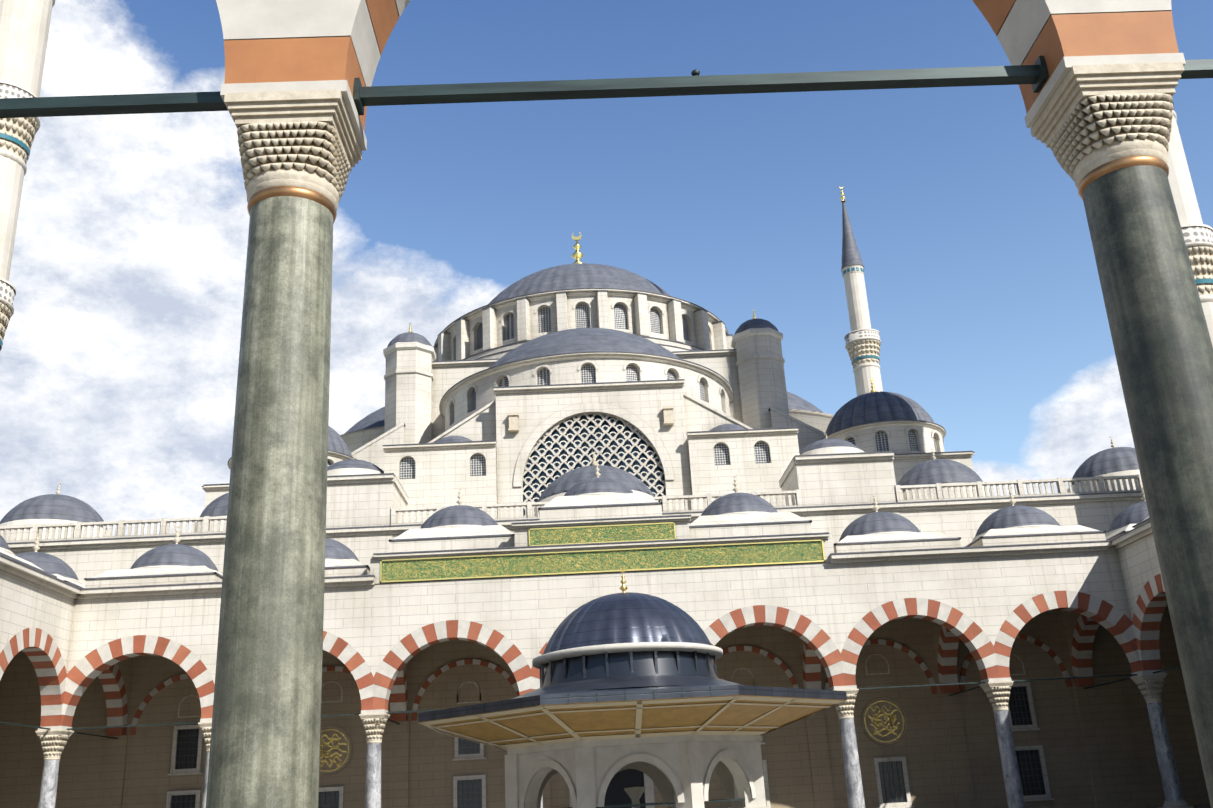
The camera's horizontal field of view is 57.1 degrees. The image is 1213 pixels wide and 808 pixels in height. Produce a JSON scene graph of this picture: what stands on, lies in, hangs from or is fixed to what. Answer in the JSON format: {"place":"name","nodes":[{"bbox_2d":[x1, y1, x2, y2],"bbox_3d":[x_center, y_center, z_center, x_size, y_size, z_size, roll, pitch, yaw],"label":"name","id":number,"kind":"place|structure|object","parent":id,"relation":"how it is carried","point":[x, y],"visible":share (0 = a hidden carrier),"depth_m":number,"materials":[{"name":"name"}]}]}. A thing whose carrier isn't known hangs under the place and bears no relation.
{"place":"outdoors","nodes":[
{"label":"outdoors","id":0,"kind":"place"},
{"bbox_2d":[0,0,1212,535],"label":"sky","id":1,"kind":"structure","parent":0,"point":[119,353],"materials":[{"name":"blue"}]},
{"bbox_2d":[1151,804,1210,807],"bbox_3d":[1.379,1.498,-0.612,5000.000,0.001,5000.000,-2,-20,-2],"label":"ground","id":2,"kind":"structure","parent":0,"point":[1203,806],"depth_m":55.02,"materials":[{"name":"stone"}]},
{"bbox_2d":[0,0,54,350],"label":"minaret","id":3,"kind":"object","parent":2,"relation":"on","point":[24,28],"visible":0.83,"depth_m":62.92,"materials":[{"name":"stone"}]},
{"bbox_2d":[0,532,84,729],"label":"arcade","id":4,"kind":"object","parent":2,"relation":"on","point":[39,591],"depth_m":49.33},
{"bbox_2d":[0,232,1143,566],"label":"mosque","id":5,"kind":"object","parent":2,"relation":"on","point":[482,400],"visible":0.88,"depth_m":70.99,"materials":[{"name":"stone"}]},
{"bbox_2d":[523,413,664,516],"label":"window lattice","id":6,"kind":"object","parent":5,"relation":"attached to","point":[600,452],"visible":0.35,"depth_m":70.15,"materials":[{"name":"stone"}]},
{"bbox_2d":[0,500,1209,807],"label":"portico wall","id":7,"kind":"structure","parent":2,"relation":"on","point":[924,744],"depth_m":57.79,"materials":[{"name":"stone"}]},
{"bbox_2d":[0,0,1212,807],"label":"arcade","id":8,"kind":"object","parent":2,"relation":"on","point":[1094,80],"visible":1,"depth_m":9.02,"materials":[{"name":"stone"}]},
{"bbox_2d":[35,514,1193,807],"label":"portico","id":9,"kind":"structure","parent":2,"relation":"on","point":[513,608],"depth_m":52.49,"materials":[{"name":"stone"}]},
{"bbox_2d":[84,460,1105,587],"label":"domes","id":10,"kind":"structure","parent":9,"relation":"on","point":[460,526],"depth_m":54.71,"materials":[{"name":"metal"}]},
{"bbox_2d":[418,568,846,807],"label":"fountain","id":11,"kind":"object","parent":2,"relation":"on","point":[629,680],"visible":1,"depth_m":27.47,"materials":[{"name":"metal"}]},
{"bbox_2d":[839,186,882,395],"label":"minaret","id":12,"kind":"object","parent":2,"relation":"on","point":[862,342],"visible":0.31,"depth_m":130.37,"materials":[{"name":"stone"}]},
{"bbox_2d":[1105,484,1180,673],"bbox_3d":[29.148,4.372,35.721,8.990,16.186,50.995,-2,-20,-2],"label":"arcade","id":13,"kind":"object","parent":2,"relation":"on","point":[1129,534],"depth_m":51.81},
{"bbox_2d":[1167,97,1212,345],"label":"minaret","id":14,"kind":"object","parent":2,"relation":"on","point":[1197,235],"visible":0.19,"depth_m":60.68,"materials":[{"name":"stone"}]}
]}

